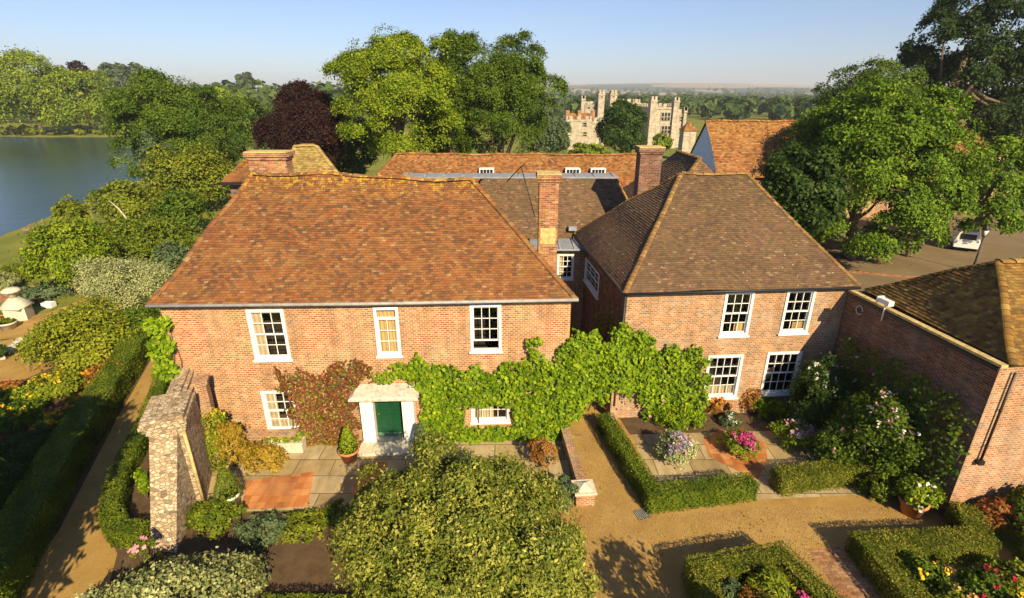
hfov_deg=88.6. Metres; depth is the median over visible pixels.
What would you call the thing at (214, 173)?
shrub
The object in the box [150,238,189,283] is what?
shrub
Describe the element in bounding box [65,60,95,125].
tree
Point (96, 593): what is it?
shrub
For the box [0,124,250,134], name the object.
lakeside scrub
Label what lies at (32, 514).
box hedge
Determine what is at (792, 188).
tree
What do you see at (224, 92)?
tree
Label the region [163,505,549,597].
border soil
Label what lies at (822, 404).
rambling rose
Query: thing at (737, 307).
window
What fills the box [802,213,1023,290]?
courtyard
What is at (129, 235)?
shrub
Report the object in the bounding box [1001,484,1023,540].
border plant
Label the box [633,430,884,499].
garden paving
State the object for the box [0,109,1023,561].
ground
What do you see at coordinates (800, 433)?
flower clump
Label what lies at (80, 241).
shrub
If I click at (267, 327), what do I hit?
window
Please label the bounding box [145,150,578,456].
brick house
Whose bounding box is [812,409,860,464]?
rambling rose
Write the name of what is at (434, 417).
climbing vine
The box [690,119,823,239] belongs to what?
barn
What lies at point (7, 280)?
shrub
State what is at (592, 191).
link house
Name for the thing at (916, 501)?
potted hydrangea
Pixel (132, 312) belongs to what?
shrub
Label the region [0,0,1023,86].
sky
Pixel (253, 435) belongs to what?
terrace bench wall
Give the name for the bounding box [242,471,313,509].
brick terrace panel
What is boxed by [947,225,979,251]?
parked van
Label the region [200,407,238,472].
shrub
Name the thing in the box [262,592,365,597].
box hedge
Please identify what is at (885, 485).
shrub
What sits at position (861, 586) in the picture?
herringbone path
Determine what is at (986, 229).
street lamp
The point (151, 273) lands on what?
shrub
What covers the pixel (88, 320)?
shrub
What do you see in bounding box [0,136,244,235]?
lake
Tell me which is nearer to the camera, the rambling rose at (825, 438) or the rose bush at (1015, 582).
the rose bush at (1015, 582)
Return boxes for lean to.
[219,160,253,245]
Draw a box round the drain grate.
[633,508,650,519]
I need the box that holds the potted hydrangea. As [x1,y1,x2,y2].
[893,474,947,518]
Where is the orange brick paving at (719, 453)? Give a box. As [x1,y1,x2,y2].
[704,429,766,478]
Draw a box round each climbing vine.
[139,315,182,382]
[368,362,418,384]
[403,337,588,443]
[564,321,664,414]
[594,302,617,341]
[630,334,712,421]
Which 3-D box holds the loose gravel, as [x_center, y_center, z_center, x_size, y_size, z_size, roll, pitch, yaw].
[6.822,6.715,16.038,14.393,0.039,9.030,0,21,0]
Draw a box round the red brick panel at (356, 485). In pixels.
[351,461,387,495]
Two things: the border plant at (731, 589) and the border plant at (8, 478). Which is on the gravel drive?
the border plant at (731, 589)
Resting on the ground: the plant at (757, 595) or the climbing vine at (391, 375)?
the plant at (757, 595)
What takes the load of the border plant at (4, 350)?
on the garden soil at (139, 506)
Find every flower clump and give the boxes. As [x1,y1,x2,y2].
[655,429,700,469]
[715,428,762,461]
[766,416,822,451]
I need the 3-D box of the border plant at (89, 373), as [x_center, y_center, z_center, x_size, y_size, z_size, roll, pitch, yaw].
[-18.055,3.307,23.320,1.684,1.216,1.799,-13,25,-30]
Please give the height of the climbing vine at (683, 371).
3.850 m
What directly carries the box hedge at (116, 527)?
on the garden soil at (139, 506)
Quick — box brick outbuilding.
[825,257,1023,516]
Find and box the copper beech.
[248,78,351,169]
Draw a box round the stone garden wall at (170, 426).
[137,368,225,552]
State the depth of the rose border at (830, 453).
18.94 m
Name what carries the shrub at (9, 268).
on the ground
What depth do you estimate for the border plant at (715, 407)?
20.91 m
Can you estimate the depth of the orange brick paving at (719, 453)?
18.79 m
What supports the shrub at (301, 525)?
on the border soil at (300, 567)
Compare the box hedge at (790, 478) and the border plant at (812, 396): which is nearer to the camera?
the box hedge at (790, 478)
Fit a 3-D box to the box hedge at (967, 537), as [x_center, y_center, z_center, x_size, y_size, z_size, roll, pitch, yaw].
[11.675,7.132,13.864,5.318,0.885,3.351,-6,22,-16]
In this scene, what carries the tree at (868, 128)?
on the courtyard
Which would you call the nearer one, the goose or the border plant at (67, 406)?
the border plant at (67, 406)
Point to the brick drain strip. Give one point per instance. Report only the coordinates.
(881, 274)
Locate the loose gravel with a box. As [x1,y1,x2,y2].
[514,430,1019,597]
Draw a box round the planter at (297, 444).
[263,431,306,452]
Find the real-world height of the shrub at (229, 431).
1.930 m
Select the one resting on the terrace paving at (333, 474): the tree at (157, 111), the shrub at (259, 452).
the shrub at (259, 452)
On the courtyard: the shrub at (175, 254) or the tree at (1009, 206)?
the tree at (1009, 206)
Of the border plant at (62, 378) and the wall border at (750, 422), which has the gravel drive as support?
the wall border at (750, 422)
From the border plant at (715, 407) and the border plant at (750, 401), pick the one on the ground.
the border plant at (750, 401)
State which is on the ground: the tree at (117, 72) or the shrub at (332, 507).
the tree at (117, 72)
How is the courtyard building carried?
on the ground
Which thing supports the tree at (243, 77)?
on the ground
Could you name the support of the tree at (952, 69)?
on the courtyard
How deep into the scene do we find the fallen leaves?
15.48 m
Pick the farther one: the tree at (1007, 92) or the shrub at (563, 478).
the tree at (1007, 92)
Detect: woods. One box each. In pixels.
[1,78,979,123]
[335,87,989,97]
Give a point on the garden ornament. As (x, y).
(15, 306)
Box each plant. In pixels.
[0,344,9,358]
[0,378,24,392]
[0,384,53,407]
[0,396,47,434]
[0,423,55,470]
[0,461,28,506]
[19,366,86,401]
[29,407,70,434]
[63,391,85,413]
[80,358,120,387]
[649,402,706,432]
[704,394,731,416]
[718,410,742,427]
[719,575,743,597]
[733,586,789,597]
[736,584,770,597]
[739,387,763,411]
[743,565,797,597]
[752,396,789,419]
[768,462,784,473]
[788,384,832,413]
[794,590,812,597]
[974,497,1019,532]
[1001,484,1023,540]
[1007,522,1023,557]
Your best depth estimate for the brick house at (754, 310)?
20.35 m
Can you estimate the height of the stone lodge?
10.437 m
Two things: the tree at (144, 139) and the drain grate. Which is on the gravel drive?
the drain grate
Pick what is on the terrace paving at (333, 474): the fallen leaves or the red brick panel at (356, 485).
the red brick panel at (356, 485)
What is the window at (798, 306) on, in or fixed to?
in the brick house at (754, 310)
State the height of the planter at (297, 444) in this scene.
0.710 m
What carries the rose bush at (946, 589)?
on the gravel drive
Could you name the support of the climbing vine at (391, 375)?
attached to the brick house at (368, 279)
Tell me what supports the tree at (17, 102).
on the ground
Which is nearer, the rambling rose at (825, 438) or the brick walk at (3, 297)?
the rambling rose at (825, 438)
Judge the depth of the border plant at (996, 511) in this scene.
15.22 m
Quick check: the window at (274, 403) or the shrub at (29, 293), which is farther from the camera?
the shrub at (29, 293)
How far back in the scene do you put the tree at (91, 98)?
184.26 m
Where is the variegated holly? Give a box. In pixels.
[322,430,602,597]
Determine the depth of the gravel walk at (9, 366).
24.92 m
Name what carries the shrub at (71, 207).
on the ground
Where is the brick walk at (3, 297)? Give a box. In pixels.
[0,279,57,302]
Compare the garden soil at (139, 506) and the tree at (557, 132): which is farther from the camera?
the tree at (557, 132)
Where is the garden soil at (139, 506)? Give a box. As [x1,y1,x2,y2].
[0,338,207,587]
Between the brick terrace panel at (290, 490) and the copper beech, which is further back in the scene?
the copper beech
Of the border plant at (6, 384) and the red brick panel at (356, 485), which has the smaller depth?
the red brick panel at (356, 485)
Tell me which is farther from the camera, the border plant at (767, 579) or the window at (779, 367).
the window at (779, 367)
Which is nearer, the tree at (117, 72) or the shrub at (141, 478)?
the shrub at (141, 478)
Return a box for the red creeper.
[273,358,372,447]
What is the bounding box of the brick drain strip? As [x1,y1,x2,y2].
[847,270,919,277]
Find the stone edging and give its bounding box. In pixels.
[0,337,22,359]
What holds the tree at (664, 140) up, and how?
on the ground
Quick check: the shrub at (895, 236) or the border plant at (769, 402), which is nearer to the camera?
the border plant at (769, 402)
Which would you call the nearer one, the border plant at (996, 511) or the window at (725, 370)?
the border plant at (996, 511)
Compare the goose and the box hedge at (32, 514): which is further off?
the goose
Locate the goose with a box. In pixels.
[21,224,30,233]
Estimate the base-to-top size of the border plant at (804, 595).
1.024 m
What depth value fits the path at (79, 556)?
15.20 m
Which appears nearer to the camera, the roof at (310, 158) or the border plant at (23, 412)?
the border plant at (23, 412)
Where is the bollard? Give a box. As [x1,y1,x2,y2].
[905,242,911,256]
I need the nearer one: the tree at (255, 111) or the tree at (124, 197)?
the tree at (124, 197)
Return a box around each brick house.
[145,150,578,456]
[572,171,861,417]
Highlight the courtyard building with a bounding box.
[750,119,1005,217]
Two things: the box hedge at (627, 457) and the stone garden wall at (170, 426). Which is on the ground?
the stone garden wall at (170, 426)
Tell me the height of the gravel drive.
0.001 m
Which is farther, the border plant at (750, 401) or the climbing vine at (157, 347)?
the border plant at (750, 401)
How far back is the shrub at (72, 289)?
33.68 m
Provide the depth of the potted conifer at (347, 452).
18.26 m
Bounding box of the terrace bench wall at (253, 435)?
[241,429,298,450]
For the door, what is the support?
in the brick house at (368, 279)
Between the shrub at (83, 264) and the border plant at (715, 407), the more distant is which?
the shrub at (83, 264)
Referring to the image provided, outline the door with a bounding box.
[375,401,403,435]
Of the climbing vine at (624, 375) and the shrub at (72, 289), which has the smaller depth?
the climbing vine at (624, 375)
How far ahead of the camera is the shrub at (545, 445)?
17.94 m
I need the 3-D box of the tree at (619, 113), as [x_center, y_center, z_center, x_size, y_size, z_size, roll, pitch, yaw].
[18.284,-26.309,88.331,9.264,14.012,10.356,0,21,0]
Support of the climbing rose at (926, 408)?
attached to the brick outbuilding
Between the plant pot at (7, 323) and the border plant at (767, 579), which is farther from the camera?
the plant pot at (7, 323)
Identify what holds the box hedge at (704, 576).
on the gravel drive
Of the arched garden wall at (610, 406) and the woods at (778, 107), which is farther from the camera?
the woods at (778, 107)
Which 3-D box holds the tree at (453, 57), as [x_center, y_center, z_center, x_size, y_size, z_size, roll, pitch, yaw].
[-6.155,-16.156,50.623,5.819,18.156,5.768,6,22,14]
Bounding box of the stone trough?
[40,301,56,307]
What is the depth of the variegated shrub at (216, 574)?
12.39 m
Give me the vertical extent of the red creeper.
3.570 m
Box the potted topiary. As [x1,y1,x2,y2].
[212,466,242,509]
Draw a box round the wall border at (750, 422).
[620,411,822,434]
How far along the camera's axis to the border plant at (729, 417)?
20.42 m
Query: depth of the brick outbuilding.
15.82 m
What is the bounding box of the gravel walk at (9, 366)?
[0,336,60,381]
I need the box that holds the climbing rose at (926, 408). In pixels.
[834,334,976,487]
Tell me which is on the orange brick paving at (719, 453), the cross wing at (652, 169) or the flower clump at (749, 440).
the flower clump at (749, 440)
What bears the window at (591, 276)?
in the brick house at (754, 310)
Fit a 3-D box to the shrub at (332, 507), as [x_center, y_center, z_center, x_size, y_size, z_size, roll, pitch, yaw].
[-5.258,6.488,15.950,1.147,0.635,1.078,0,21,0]
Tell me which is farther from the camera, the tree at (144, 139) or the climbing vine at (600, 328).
the tree at (144, 139)
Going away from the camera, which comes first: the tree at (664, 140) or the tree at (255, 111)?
the tree at (255, 111)
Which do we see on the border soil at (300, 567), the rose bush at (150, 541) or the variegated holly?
the variegated holly
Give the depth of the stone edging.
26.54 m
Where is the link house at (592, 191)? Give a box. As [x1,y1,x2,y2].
[403,172,627,340]
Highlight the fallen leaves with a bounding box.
[572,432,926,597]
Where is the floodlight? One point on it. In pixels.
(885, 301)
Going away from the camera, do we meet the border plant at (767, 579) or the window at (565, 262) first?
the border plant at (767, 579)
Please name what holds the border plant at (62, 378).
on the garden soil at (139, 506)
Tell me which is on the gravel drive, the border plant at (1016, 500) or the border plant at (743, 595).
the border plant at (743, 595)
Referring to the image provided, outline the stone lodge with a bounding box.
[678,122,697,160]
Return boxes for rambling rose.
[779,351,867,441]
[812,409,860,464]
[830,379,926,501]
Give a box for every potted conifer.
[338,426,358,463]
[411,422,426,456]
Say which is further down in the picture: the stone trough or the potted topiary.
the potted topiary
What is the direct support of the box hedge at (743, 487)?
on the gravel drive
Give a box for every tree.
[0,44,91,133]
[29,65,119,128]
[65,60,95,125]
[80,176,164,222]
[97,62,130,86]
[98,66,247,187]
[126,61,144,84]
[135,128,181,189]
[195,84,249,115]
[202,94,274,160]
[234,71,254,89]
[317,22,467,159]
[334,111,378,174]
[418,27,475,159]
[451,28,573,153]
[519,105,572,153]
[567,142,610,153]
[593,98,648,152]
[652,132,673,150]
[760,141,855,237]
[762,72,998,264]
[810,54,931,112]
[895,0,1023,127]
[952,134,1023,251]
[961,41,1023,150]
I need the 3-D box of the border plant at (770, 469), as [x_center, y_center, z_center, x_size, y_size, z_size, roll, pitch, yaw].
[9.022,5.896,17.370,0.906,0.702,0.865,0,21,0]
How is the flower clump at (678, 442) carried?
on the garden paving at (662, 468)
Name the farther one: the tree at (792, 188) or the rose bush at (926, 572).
the tree at (792, 188)
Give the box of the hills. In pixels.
[13,83,1005,97]
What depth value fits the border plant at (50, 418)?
20.00 m
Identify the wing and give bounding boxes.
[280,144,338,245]
[623,145,762,240]
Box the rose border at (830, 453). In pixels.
[812,423,866,461]
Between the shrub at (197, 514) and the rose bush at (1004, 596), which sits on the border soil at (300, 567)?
the shrub at (197, 514)
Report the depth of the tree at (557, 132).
70.03 m
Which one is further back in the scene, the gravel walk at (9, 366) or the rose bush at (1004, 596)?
the gravel walk at (9, 366)
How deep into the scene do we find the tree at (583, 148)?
104.91 m
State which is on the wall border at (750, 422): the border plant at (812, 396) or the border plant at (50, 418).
the border plant at (812, 396)
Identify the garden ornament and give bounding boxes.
[0,287,34,320]
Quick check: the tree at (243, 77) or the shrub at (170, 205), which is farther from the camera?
the tree at (243, 77)
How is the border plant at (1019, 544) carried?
on the ground
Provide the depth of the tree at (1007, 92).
54.57 m
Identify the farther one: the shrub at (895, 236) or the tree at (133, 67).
the tree at (133, 67)
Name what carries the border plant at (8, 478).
on the garden soil at (139, 506)
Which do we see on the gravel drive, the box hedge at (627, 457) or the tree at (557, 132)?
the box hedge at (627, 457)
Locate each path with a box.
[0,296,91,339]
[20,361,154,597]
[808,547,881,597]
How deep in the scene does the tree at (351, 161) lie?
58.74 m
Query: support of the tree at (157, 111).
on the ground
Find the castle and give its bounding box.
[563,90,687,149]
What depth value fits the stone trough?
31.98 m
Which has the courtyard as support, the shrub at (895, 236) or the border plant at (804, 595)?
the shrub at (895, 236)
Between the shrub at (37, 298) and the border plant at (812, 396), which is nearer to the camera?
the border plant at (812, 396)
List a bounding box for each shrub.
[0,261,45,284]
[0,272,22,288]
[8,214,125,287]
[10,292,156,379]
[15,277,82,306]
[32,294,45,304]
[49,194,93,228]
[69,279,82,293]
[70,255,121,296]
[72,253,173,312]
[73,581,114,597]
[95,213,197,262]
[102,544,274,597]
[116,303,162,336]
[131,140,236,213]
[131,467,149,498]
[147,188,214,233]
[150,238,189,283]
[184,495,246,540]
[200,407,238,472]
[213,420,249,466]
[230,510,294,551]
[236,438,289,475]
[270,505,329,544]
[320,498,352,526]
[527,435,559,469]
[553,473,578,511]
[856,229,907,251]
[858,472,899,502]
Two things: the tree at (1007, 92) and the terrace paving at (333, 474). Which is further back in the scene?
the tree at (1007, 92)
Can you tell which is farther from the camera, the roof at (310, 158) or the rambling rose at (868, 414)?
the roof at (310, 158)
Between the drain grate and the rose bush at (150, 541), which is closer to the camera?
the rose bush at (150, 541)
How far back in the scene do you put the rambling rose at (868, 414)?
16.78 m
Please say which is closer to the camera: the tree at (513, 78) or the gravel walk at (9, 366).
the gravel walk at (9, 366)
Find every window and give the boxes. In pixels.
[245,309,292,362]
[260,390,299,432]
[372,291,408,358]
[462,287,505,353]
[470,381,510,424]
[557,254,573,280]
[583,257,599,299]
[700,354,743,400]
[714,278,754,337]
[759,351,802,396]
[775,275,816,335]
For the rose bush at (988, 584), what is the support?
on the gravel drive
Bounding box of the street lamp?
[973,224,990,263]
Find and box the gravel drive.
[511,378,1020,597]
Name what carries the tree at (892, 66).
on the courtyard
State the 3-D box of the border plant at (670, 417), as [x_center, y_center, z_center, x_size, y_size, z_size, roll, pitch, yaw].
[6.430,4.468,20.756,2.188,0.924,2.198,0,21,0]
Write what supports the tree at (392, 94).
on the ground
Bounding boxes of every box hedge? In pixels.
[0,332,149,597]
[96,352,172,550]
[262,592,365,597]
[596,411,659,503]
[640,471,760,514]
[680,539,844,597]
[767,455,896,496]
[843,500,1001,597]
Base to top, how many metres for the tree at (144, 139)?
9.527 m
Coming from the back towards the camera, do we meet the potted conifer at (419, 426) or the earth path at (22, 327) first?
the earth path at (22, 327)
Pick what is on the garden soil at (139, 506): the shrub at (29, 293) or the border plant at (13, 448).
the border plant at (13, 448)
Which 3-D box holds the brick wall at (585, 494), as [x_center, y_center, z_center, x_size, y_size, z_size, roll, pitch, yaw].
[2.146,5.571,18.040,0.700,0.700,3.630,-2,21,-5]
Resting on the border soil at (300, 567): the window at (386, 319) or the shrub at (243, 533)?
the shrub at (243, 533)
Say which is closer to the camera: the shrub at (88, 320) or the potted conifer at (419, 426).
the potted conifer at (419, 426)
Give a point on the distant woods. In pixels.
(749, 92)
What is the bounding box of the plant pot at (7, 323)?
[0,317,17,330]
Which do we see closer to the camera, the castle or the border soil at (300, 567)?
the border soil at (300, 567)
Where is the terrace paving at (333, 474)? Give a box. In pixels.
[206,436,572,511]
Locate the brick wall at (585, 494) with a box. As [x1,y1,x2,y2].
[561,427,596,506]
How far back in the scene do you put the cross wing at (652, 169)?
24.94 m
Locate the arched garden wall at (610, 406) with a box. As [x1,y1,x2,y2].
[567,342,620,425]
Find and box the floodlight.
[876,296,894,320]
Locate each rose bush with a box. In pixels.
[127,534,162,573]
[898,549,955,597]
[929,580,978,597]
[952,564,1010,597]
[976,554,1023,596]
[998,592,1023,597]
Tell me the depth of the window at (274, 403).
19.32 m

